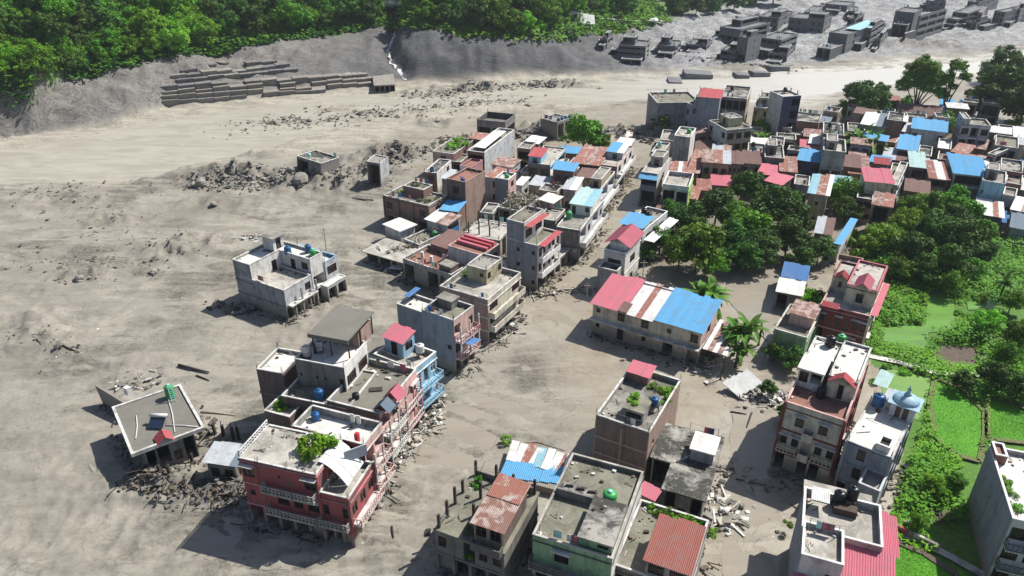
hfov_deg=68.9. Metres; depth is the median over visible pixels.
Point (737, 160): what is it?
house
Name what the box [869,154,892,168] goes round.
house
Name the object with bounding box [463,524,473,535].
shrub
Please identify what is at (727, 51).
house
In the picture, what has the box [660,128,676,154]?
house
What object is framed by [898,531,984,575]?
field path
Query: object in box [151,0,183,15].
tree
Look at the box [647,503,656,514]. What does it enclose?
shrub
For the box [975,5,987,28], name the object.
house
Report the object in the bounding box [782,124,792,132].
house
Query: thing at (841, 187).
tree
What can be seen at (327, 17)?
tree
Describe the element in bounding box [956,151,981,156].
house
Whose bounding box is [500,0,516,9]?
tree
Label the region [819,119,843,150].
house
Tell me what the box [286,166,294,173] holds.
boulder
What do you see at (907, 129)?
house
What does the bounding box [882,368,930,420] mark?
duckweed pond
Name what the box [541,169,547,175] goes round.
window
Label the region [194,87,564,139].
rubble
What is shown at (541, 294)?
rubble
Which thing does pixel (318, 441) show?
shrub
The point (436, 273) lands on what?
house
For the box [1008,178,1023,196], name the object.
house
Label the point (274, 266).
door
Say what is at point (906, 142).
house
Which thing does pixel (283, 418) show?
house
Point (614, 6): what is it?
tree
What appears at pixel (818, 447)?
window
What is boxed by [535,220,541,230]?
window
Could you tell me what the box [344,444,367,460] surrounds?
sign board
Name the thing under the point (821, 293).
bush
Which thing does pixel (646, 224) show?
house
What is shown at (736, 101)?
house
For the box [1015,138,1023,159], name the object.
house
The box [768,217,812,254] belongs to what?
tree
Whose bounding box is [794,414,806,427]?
window
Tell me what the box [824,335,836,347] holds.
water tank
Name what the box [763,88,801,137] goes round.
house
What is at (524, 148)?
house
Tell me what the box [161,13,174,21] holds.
tree
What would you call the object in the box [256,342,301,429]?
house
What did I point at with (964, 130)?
window
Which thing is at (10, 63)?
tree
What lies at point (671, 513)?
shrub
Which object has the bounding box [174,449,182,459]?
window
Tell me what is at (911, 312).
bush
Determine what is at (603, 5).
tree
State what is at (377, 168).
ruined house
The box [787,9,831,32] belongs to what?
house
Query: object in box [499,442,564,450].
log
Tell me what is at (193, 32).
tree
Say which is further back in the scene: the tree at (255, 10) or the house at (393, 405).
the tree at (255, 10)
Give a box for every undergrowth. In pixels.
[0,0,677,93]
[867,239,1023,575]
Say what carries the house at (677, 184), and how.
on the ground
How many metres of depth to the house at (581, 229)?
145.35 m
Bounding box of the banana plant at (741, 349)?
[729,342,756,367]
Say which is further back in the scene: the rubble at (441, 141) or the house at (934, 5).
the house at (934, 5)
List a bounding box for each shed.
[197,441,247,489]
[424,209,461,232]
[439,199,467,232]
[516,176,529,194]
[538,192,563,209]
[641,481,661,503]
[772,261,809,309]
[813,216,835,238]
[827,218,857,265]
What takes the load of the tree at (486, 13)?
on the ground
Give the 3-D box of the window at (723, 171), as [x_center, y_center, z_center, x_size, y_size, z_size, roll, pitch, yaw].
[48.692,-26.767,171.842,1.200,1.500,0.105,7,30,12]
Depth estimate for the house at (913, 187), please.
163.64 m
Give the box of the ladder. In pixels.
[167,384,175,402]
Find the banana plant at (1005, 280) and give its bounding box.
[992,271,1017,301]
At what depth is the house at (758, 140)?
193.08 m
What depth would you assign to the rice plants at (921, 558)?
79.97 m
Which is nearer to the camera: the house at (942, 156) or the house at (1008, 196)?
the house at (1008, 196)
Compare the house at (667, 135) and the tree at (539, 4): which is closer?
the house at (667, 135)
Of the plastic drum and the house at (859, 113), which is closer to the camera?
the plastic drum
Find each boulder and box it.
[72,275,83,282]
[148,269,157,274]
[190,178,205,186]
[209,201,217,206]
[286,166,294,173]
[287,172,308,185]
[387,148,396,152]
[649,18,658,22]
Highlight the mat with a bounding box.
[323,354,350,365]
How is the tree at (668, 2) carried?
on the ground
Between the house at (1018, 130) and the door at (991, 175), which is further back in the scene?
the house at (1018, 130)
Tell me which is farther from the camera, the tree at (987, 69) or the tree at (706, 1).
the tree at (706, 1)
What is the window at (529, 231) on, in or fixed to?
in the house at (533, 247)
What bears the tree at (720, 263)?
on the ground
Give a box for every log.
[132,466,164,482]
[177,364,208,372]
[201,411,234,414]
[482,331,514,350]
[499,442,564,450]
[534,288,591,293]
[736,478,783,489]
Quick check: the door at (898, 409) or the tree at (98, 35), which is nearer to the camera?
the door at (898, 409)
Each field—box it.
[883,294,954,349]
[895,545,953,575]
[933,380,981,457]
[987,398,1023,439]
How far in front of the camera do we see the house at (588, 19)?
309.13 m
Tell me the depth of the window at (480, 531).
74.61 m
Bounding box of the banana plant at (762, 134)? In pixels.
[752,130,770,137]
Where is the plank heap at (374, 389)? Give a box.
[369,387,381,391]
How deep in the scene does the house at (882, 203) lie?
150.43 m
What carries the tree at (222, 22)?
on the ground
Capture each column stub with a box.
[165,462,170,473]
[189,450,193,461]
[211,420,216,434]
[220,421,224,436]
[230,424,234,439]
[235,422,240,440]
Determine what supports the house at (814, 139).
on the ground
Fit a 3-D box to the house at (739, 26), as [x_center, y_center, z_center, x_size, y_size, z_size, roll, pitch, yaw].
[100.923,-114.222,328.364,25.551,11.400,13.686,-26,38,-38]
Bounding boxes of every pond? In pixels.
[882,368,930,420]
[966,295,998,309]
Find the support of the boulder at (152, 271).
on the ground
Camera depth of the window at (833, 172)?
171.76 m
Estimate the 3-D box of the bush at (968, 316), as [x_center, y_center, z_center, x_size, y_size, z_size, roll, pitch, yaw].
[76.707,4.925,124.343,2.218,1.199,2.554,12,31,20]
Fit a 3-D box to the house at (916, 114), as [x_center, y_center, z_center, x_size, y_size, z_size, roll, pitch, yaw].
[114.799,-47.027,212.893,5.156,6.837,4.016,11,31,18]
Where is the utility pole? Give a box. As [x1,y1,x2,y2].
[320,227,326,250]
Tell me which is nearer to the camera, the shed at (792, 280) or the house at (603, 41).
the shed at (792, 280)
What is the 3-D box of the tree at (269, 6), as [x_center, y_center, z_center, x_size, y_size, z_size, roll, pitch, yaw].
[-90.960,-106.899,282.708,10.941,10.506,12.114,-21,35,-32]
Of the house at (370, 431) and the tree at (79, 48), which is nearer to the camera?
the house at (370, 431)
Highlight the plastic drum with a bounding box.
[354,432,359,441]
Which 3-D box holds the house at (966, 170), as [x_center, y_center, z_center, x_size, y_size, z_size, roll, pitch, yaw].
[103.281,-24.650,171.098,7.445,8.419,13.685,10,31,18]
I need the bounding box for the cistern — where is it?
[123,385,131,395]
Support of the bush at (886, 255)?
on the ground
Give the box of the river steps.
[160,59,372,105]
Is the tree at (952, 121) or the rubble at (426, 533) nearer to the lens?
the rubble at (426, 533)
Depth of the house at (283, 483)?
81.74 m
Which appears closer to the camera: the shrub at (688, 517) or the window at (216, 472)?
the shrub at (688, 517)
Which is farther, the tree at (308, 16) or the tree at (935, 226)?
the tree at (308, 16)
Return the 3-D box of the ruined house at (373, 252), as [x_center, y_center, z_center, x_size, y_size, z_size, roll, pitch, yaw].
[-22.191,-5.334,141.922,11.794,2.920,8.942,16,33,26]
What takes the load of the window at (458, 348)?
in the house at (443, 326)
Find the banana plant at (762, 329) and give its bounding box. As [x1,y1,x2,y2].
[757,323,769,345]
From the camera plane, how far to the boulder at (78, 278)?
135.78 m
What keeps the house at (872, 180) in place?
on the ground
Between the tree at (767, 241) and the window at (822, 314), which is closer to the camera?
the window at (822, 314)
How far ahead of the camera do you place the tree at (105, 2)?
241.95 m
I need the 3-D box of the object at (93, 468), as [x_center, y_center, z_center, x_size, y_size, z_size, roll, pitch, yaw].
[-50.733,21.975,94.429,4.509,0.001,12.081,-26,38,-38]
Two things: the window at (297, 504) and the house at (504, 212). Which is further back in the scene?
the house at (504, 212)
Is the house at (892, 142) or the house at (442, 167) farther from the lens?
the house at (892, 142)
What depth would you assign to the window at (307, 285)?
126.44 m
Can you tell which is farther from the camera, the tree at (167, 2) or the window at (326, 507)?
the tree at (167, 2)
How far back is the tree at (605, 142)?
194.96 m
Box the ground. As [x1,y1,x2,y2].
[0,0,1023,575]
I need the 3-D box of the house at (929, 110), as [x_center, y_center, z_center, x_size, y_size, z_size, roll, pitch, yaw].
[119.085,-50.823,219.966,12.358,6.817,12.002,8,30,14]
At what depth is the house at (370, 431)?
86.94 m
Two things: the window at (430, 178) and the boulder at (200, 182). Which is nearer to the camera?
the window at (430, 178)
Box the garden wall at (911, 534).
[897,524,940,550]
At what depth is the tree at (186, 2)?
261.54 m
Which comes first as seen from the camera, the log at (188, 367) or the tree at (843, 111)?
the log at (188, 367)
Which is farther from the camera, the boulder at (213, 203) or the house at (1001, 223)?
the boulder at (213, 203)
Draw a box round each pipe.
[135,415,137,438]
[165,425,197,426]
[168,399,174,432]
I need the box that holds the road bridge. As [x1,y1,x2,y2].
[382,0,402,9]
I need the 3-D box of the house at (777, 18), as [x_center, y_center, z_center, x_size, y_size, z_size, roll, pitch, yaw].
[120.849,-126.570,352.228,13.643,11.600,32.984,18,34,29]
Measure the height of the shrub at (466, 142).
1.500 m
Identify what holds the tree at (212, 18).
on the ground
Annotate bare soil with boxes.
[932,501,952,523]
[933,346,975,366]
[988,335,1005,347]
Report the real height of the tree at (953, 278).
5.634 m
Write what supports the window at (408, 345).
in the house at (398, 347)
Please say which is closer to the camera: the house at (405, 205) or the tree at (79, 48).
the house at (405, 205)
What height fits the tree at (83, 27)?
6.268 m
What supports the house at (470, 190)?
on the ground
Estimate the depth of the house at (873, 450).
86.41 m
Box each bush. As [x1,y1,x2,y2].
[800,287,822,303]
[805,288,825,303]
[846,246,871,259]
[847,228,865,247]
[865,256,888,281]
[869,339,882,346]
[876,253,894,263]
[878,315,891,323]
[881,363,892,369]
[885,293,899,303]
[892,282,913,296]
[896,307,918,317]
[897,366,912,376]
[908,292,928,303]
[910,315,923,325]
[911,365,926,375]
[936,338,950,345]
[947,328,963,339]
[953,309,966,315]
[965,276,987,286]
[966,313,974,320]
[971,294,988,302]
[986,272,999,279]
[998,310,1009,319]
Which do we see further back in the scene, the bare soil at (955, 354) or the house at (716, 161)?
the house at (716, 161)
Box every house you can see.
[95,384,159,423]
[107,384,206,483]
[230,419,384,554]
[232,229,346,324]
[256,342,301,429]
[263,389,303,427]
[281,305,376,414]
[291,398,401,504]
[295,146,339,174]
[326,356,435,476]
[361,153,392,188]
[362,238,420,275]
[372,217,416,241]
[373,322,446,428]
[380,177,447,231]
[396,287,482,378]
[397,244,466,295]
[404,224,442,247]
[424,156,451,193]
[425,460,539,575]
[429,229,467,254]
[432,137,473,169]
[439,249,528,349]
[440,169,457,194]
[446,167,485,228]
[448,233,499,264]
[451,154,467,170]
[459,158,485,191]
[465,210,506,256]
[467,126,514,190]
[469,132,488,144]
[477,111,516,133]
[480,202,499,220]
[485,166,517,202]
[491,156,521,180]
[495,168,516,204]
[498,193,539,222]
[499,256,507,268]
[506,200,562,291]
[517,138,536,169]
[520,165,530,191]
[525,135,546,147]
[527,143,568,180]
[528,175,552,196]
[528,452,643,575]
[531,110,571,140]
[538,179,562,203]
[543,202,564,229]
[547,246,576,279]
[552,161,578,198]
[555,187,611,264]
[561,176,583,210]
[562,145,581,161]
[570,11,594,23]
[572,145,607,170]
[577,166,597,186]
[586,273,739,371]
[587,166,621,223]
[593,359,681,482]
[596,223,645,292]
[598,30,613,50]
[600,137,637,190]
[610,30,649,65]
[615,499,721,575]
[619,206,678,267]
[632,149,669,206]
[645,88,693,131]
[649,422,733,528]
[651,32,681,58]
[651,142,669,156]
[655,198,682,236]
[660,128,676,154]
[661,170,693,223]
[669,161,687,171]
[671,125,695,166]
[681,35,712,52]
[684,101,719,126]
[686,153,702,185]
[689,185,701,201]
[691,88,721,127]
[693,126,711,152]
[694,139,716,149]
[696,88,723,127]
[696,178,711,203]
[700,149,730,178]
[708,110,752,150]
[709,173,731,193]
[712,143,731,149]
[715,15,770,43]
[717,41,736,60]
[719,85,751,123]
[728,150,743,181]
[735,29,761,62]
[740,150,761,187]
[747,12,759,15]
[747,142,763,165]
[748,124,763,137]
[750,137,766,143]
[751,91,769,125]
[758,163,779,188]
[759,8,793,31]
[759,29,797,58]
[762,138,784,164]
[762,298,821,367]
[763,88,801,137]
[764,172,793,196]
[765,40,793,64]
[767,329,873,486]
[770,133,784,147]
[776,132,795,155]
[779,156,797,191]
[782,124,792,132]
[784,129,802,145]
[786,145,810,162]
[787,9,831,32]
[787,479,899,575]
[793,174,809,204]
[794,148,820,180]
[795,108,821,138]
[800,139,819,150]
[803,128,821,138]
[804,5,822,12]
[807,173,834,226]
[808,134,820,145]
[814,259,889,344]
[816,20,870,60]
[817,133,845,174]
[818,0,854,14]
[819,114,832,128]
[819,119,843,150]
[823,104,842,122]
[829,175,851,202]
[833,253,862,273]
[833,369,914,511]
[841,154,869,175]
[843,133,854,154]
[844,104,856,127]
[845,6,858,21]
[845,122,864,132]
[846,11,864,25]
[848,149,866,155]
[848,170,861,184]
[849,137,873,155]
[852,107,877,122]
[853,18,885,50]
[853,187,873,223]
[855,167,894,216]
[860,111,887,133]
[863,132,889,157]
[866,191,895,231]
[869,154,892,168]
[871,29,887,52]
[873,156,890,167]
[880,107,893,113]
[882,134,899,147]
[882,147,907,168]
[883,108,904,136]
[889,95,900,102]
[889,161,908,214]
[890,5,922,36]
[891,162,898,174]
[895,103,942,119]
[896,134,920,152]
[900,115,908,133]
[902,122,913,134]
[902,178,930,207]
[903,9,946,40]
[903,151,926,181]
[906,109,926,122]
[910,117,948,151]
[918,145,932,158]
[919,0,946,10]
[922,160,950,194]
[933,109,950,121]
[934,138,951,159]
[937,150,953,161]
[939,99,954,109]
[942,14,974,29]
[944,4,988,27]
[944,102,969,129]
[945,152,986,191]
[950,142,975,153]
[951,112,991,149]
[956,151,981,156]
[961,187,978,199]
[962,15,991,29]
[962,95,979,117]
[965,0,998,9]
[966,441,1023,575]
[971,139,988,154]
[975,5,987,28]
[975,162,1006,200]
[976,97,1001,125]
[976,197,1004,222]
[978,6,1023,30]
[979,155,990,165]
[985,125,1012,150]
[986,145,1010,166]
[991,132,1018,159]
[994,210,1010,234]
[998,121,1013,127]
[1000,156,1023,177]
[1000,168,1023,200]
[1001,186,1017,211]
[1004,2,1023,27]
[1006,196,1023,226]
[1006,212,1023,244]
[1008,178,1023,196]
[1012,126,1023,137]
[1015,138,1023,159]
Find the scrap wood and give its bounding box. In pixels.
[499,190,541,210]
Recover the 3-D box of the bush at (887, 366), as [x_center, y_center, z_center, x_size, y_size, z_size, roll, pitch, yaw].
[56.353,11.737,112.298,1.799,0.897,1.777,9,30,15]
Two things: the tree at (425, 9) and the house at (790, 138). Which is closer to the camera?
the house at (790, 138)
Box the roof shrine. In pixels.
[887,386,924,422]
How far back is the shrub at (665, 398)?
92.55 m
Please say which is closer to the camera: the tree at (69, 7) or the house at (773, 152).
the house at (773, 152)
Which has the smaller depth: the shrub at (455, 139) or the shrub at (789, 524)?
the shrub at (789, 524)
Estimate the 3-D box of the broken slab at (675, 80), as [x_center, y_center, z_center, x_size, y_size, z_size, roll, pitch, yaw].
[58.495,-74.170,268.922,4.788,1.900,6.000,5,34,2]
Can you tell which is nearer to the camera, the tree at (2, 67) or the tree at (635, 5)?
the tree at (2, 67)
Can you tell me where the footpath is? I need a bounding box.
[869,354,979,376]
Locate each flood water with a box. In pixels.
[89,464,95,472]
[179,515,338,569]
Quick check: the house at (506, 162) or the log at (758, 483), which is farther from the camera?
the house at (506, 162)
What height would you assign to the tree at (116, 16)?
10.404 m
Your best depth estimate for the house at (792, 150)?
183.25 m
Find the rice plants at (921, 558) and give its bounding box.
[895,545,951,575]
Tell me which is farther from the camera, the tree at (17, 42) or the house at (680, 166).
the tree at (17, 42)
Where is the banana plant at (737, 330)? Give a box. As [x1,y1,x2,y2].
[721,310,767,360]
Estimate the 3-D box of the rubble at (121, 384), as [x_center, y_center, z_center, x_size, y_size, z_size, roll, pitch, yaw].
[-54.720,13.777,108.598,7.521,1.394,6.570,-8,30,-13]
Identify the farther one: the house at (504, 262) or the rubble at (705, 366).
the house at (504, 262)
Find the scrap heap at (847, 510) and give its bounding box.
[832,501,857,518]
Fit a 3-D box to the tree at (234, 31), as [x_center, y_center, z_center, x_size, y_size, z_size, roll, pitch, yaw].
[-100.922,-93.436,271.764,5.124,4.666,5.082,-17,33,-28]
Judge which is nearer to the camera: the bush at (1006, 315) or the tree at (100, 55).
the bush at (1006, 315)
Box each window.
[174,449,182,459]
[211,467,219,475]
[225,469,234,478]
[237,463,254,476]
[278,498,289,505]
[294,501,303,508]
[299,477,316,491]
[301,262,307,269]
[305,281,310,289]
[308,501,319,512]
[323,504,329,514]
[327,262,336,274]
[342,508,348,518]
[347,368,355,385]
[352,502,357,515]
[358,355,366,372]
[360,489,364,502]
[368,477,372,490]
[384,438,389,446]
[387,201,392,208]
[392,400,401,416]
[405,339,411,350]
[409,378,419,393]
[420,209,425,216]
[428,175,433,180]
[431,361,434,371]
[438,535,446,547]
[453,186,458,193]
[456,343,460,352]
[476,525,485,537]
[479,553,487,562]
[490,299,496,310]
[490,530,500,542]
[493,558,501,567]
[512,281,518,291]
[526,227,531,237]
[529,167,536,174]
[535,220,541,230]
[539,246,544,255]
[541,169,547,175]
[550,547,570,564]
[555,174,560,180]
[565,201,570,207]
[597,544,609,550]
[608,258,620,263]
[618,312,624,321]
[630,252,634,262]
[641,319,648,328]
[648,563,663,575]
[669,570,685,575]
[690,333,698,343]
[703,167,708,173]
[712,168,717,173]
[721,169,726,174]
[727,133,733,139]
[744,132,749,137]
[778,431,789,443]
[790,434,800,446]
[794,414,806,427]
[798,370,808,382]
[813,442,824,455]
[818,422,830,435]
[819,311,826,320]
[820,169,828,174]
[825,447,835,459]
[831,171,839,174]
[835,315,842,324]
[842,430,849,439]
[847,336,855,341]
[850,318,859,329]
[850,467,860,479]
[855,293,863,303]
[856,449,866,461]
[859,321,867,331]
[911,170,921,176]
[960,128,968,133]
[980,129,988,135]
[990,567,1008,575]
[999,547,1017,560]
[1008,527,1023,540]
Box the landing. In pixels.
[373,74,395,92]
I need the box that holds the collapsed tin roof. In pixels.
[500,440,570,494]
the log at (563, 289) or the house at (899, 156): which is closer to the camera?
the log at (563, 289)
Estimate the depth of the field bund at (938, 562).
80.78 m
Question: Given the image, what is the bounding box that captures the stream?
[386,15,405,79]
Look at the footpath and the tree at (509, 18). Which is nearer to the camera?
the footpath
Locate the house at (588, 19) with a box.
[570,11,594,23]
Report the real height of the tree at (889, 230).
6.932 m
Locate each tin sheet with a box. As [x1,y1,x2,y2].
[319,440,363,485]
[723,369,761,396]
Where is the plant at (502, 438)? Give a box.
[500,434,511,445]
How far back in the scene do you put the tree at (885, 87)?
236.11 m
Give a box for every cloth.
[350,413,354,422]
[356,415,360,423]
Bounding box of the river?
[0,60,1004,183]
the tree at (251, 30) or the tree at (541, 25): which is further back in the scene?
the tree at (541, 25)
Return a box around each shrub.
[273,400,288,412]
[295,430,326,462]
[310,432,339,447]
[445,141,457,148]
[452,136,463,142]
[456,139,468,145]
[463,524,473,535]
[463,553,472,559]
[470,475,482,489]
[626,391,640,405]
[647,381,658,390]
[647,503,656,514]
[656,506,672,517]
[658,385,677,396]
[660,394,672,403]
[669,511,679,518]
[678,514,694,520]
[706,527,718,539]
[782,519,793,528]
[1001,485,1020,497]
[1002,474,1013,486]
[1009,499,1023,513]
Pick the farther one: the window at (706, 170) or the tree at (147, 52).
the tree at (147, 52)
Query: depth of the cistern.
101.89 m
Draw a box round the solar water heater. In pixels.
[147,413,167,428]
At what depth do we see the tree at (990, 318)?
117.97 m
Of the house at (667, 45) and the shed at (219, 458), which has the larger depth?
the house at (667, 45)
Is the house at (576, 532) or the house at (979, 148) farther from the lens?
the house at (979, 148)
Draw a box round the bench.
[335,433,347,438]
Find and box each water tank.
[163,384,175,399]
[284,245,291,254]
[301,344,311,358]
[304,244,310,253]
[309,248,315,256]
[311,411,319,421]
[313,388,323,401]
[314,339,323,353]
[352,392,359,400]
[415,343,424,358]
[432,230,437,236]
[566,210,571,219]
[603,488,616,501]
[641,207,647,214]
[650,396,660,413]
[816,386,826,398]
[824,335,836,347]
[830,489,846,504]
[836,334,846,341]
[845,485,859,505]
[871,392,885,408]
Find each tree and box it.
[0,1,10,13]
[0,6,23,25]
[0,9,10,33]
[0,33,9,43]
[0,36,25,59]
[0,41,24,63]
[0,58,9,73]
[1,59,14,66]
[6,20,33,39]
[7,0,23,17]
[14,45,59,77]
[14,63,28,73]
[18,0,41,11]
[19,38,53,56]
[21,18,41,39]
[22,8,35,19]
[29,11,69,37]
[39,0,77,19]
[41,0,77,19]
[44,34,73,54]
[48,37,71,61]
[55,50,78,75]
[58,38,85,68]
[61,0,84,17]
[62,21,89,45]
[63,1,96,25]
[70,48,90,72]
[71,22,89,31]
[77,0,103,20]
[79,30,96,50]
[80,44,90,58]
[83,23,98,35]
[85,0,117,9]
[88,28,123,56]
[90,3,120,30]
[91,21,121,43]
[91,48,109,60]
[100,8,128,35]
[110,35,137,56]
[116,0,136,10]
[117,2,132,18]
[117,19,138,36]
[120,0,150,20]
[123,20,138,35]
[127,33,144,47]
[129,7,172,35]
[130,0,163,9]
[137,24,161,48]
[137,26,164,52]
[142,47,153,59]
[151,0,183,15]
[153,20,191,50]
[157,0,185,12]
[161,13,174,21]
[165,11,192,34]
[174,6,203,27]
[180,0,197,5]
[183,0,207,15]
[187,25,202,41]
[189,15,220,46]
[195,0,222,18]
[205,11,217,25]
[213,0,248,18]
[214,2,239,29]
[215,17,228,33]
[228,25,241,36]
[239,3,266,29]
[244,26,257,36]
[248,0,261,4]
[261,0,279,14]
[262,16,274,29]
[266,13,283,28]
[267,0,304,29]
[286,0,308,7]
[287,2,313,26]
[301,0,321,8]
[303,6,319,24]
[317,0,348,19]
[318,8,335,23]
[330,0,360,20]
[350,0,381,22]
[358,0,384,10]
[413,0,438,21]
[431,3,451,22]
[434,0,446,4]
[444,0,456,11]
[447,0,462,6]
[450,1,470,23]
[450,9,467,26]
[465,0,491,21]
[466,0,496,24]
[471,0,500,7]
[488,0,524,31]
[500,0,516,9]
[512,0,533,8]
[516,10,536,31]
[519,0,534,10]
[523,0,545,15]
[532,20,547,30]
[535,0,563,28]
[538,3,554,22]
[544,0,573,11]
[559,113,603,146]
[566,0,586,10]
[586,0,596,8]
[587,131,611,146]
[592,0,609,13]
[608,0,632,14]
[621,0,638,12]
[639,242,655,259]
[650,114,671,131]
[650,225,676,254]
[660,237,695,267]
[661,198,697,232]
[662,222,726,272]
[665,0,689,9]
[668,0,689,14]
[679,204,706,227]
[684,216,715,229]
[687,187,739,224]
[688,0,704,14]
[701,251,731,274]
[704,0,723,10]
[706,0,721,13]
[715,198,751,226]
[716,361,731,379]
[718,218,753,259]
[721,209,772,238]
[724,0,748,9]
[725,239,767,272]
[726,170,769,202]
[744,197,778,219]
[745,227,782,266]
[746,0,756,4]
[753,183,813,223]
[754,118,771,135]
[756,379,778,395]
[761,342,783,361]
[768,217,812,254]
[774,403,782,416]
[778,344,803,370]
[784,246,818,266]
[792,212,814,230]
[804,234,836,265]
[827,176,863,202]
[829,196,865,222]
[836,99,848,122]
[842,80,869,100]
[845,80,892,112]
[855,233,884,251]
[862,222,901,252]
[878,82,892,94]
[884,222,909,248]
[885,206,923,233]
[886,255,916,281]
[888,102,896,110]
[890,230,938,260]
[895,54,950,104]
[896,195,912,208]
[899,94,913,103]
[905,510,930,530]
[908,191,947,216]
[910,252,943,283]
[911,208,970,251]
[920,472,946,493]
[927,243,979,277]
[934,487,952,501]
[937,57,973,104]
[937,269,967,294]
[939,201,981,229]
[941,183,970,209]
[943,110,955,128]
[944,469,969,490]
[945,217,1002,260]
[947,368,978,391]
[952,199,987,219]
[964,63,1023,102]
[964,257,987,276]
[973,240,997,262]
[974,92,999,113]
[974,308,1007,334]
[975,361,1019,391]
[976,63,1004,81]
[978,44,1023,72]
[980,219,999,238]
[991,340,1023,364]
[996,79,1023,122]
[998,288,1023,312]
[1002,318,1023,346]
[1004,117,1022,126]
[1006,372,1023,399]
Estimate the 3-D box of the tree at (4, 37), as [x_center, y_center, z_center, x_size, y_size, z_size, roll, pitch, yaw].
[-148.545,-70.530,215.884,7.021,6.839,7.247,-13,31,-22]
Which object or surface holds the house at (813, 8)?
on the ground
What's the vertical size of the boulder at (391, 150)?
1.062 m
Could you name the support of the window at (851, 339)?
in the house at (851, 303)
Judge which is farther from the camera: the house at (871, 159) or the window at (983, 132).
the window at (983, 132)
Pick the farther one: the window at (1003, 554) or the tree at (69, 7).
the tree at (69, 7)
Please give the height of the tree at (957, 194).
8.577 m
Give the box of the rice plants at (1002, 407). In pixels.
[990,398,1023,440]
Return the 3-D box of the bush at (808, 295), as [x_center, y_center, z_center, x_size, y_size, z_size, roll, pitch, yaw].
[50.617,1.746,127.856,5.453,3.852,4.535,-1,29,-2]
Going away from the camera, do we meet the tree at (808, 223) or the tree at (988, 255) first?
the tree at (988, 255)
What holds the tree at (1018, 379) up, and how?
on the ground
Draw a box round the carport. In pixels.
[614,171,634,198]
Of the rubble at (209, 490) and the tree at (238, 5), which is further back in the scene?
the tree at (238, 5)
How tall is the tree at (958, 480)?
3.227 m
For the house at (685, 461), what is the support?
on the ground
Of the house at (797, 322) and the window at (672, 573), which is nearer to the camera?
the window at (672, 573)
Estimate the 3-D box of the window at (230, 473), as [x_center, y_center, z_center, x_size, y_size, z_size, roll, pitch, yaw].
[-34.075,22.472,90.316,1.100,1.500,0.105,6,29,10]
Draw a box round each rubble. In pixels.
[0,180,211,290]
[5,318,80,371]
[106,460,257,517]
[109,366,163,392]
[150,158,309,196]
[190,405,218,456]
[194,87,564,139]
[205,299,259,315]
[221,234,261,242]
[261,164,366,189]
[331,502,383,530]
[348,139,430,186]
[377,234,430,252]
[387,393,454,472]
[399,77,579,98]
[413,528,529,575]
[422,132,471,151]
[475,321,526,353]
[514,121,565,140]
[524,282,596,301]
[605,124,658,145]
[608,11,634,27]
[624,173,636,181]
[665,346,730,383]
[686,54,806,70]
[691,485,756,536]
[724,388,789,412]
[730,461,802,507]
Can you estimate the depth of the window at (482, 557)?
75.82 m
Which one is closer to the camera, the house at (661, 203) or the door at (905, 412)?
the door at (905, 412)
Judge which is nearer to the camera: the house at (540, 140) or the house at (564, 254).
the house at (564, 254)
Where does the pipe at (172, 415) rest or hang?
on the house at (163, 445)
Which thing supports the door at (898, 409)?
in the roof shrine
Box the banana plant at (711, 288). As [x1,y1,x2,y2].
[681,275,733,320]
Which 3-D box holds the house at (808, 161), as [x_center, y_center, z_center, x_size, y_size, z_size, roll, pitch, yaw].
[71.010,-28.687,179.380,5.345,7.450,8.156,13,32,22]
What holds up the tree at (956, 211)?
on the ground
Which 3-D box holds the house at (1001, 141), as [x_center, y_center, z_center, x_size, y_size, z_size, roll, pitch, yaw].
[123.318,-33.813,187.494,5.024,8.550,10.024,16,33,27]
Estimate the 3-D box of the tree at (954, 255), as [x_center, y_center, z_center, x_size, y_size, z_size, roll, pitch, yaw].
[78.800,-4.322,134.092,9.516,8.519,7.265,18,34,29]
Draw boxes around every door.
[271,259,276,270]
[275,237,280,248]
[290,258,295,269]
[339,379,344,389]
[391,341,397,355]
[424,367,427,381]
[572,205,575,213]
[616,328,622,340]
[654,159,658,165]
[828,143,833,149]
[836,384,843,399]
[842,319,849,331]
[894,406,901,417]
[901,409,908,420]
[988,172,995,178]
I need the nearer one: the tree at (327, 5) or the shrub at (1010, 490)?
the shrub at (1010, 490)
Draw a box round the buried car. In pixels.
[384,265,403,272]
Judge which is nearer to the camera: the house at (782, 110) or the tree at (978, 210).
the tree at (978, 210)
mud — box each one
[721,496,786,575]
[725,266,781,340]
[730,351,797,501]
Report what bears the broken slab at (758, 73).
on the ground
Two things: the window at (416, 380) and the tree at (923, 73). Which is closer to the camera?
the window at (416, 380)
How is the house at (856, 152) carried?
on the ground
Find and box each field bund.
[898,540,959,575]
[927,377,987,461]
[984,395,1023,443]
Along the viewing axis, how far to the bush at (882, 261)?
137.30 m
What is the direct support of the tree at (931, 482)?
on the ground
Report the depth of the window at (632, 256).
133.42 m
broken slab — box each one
[667,76,681,83]
[682,69,712,78]
[732,71,749,78]
[748,70,770,76]
[766,65,789,71]
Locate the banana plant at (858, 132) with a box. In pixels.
[844,122,889,154]
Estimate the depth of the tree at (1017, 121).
210.82 m
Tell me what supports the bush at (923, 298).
on the ground
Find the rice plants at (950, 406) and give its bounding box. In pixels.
[933,381,981,456]

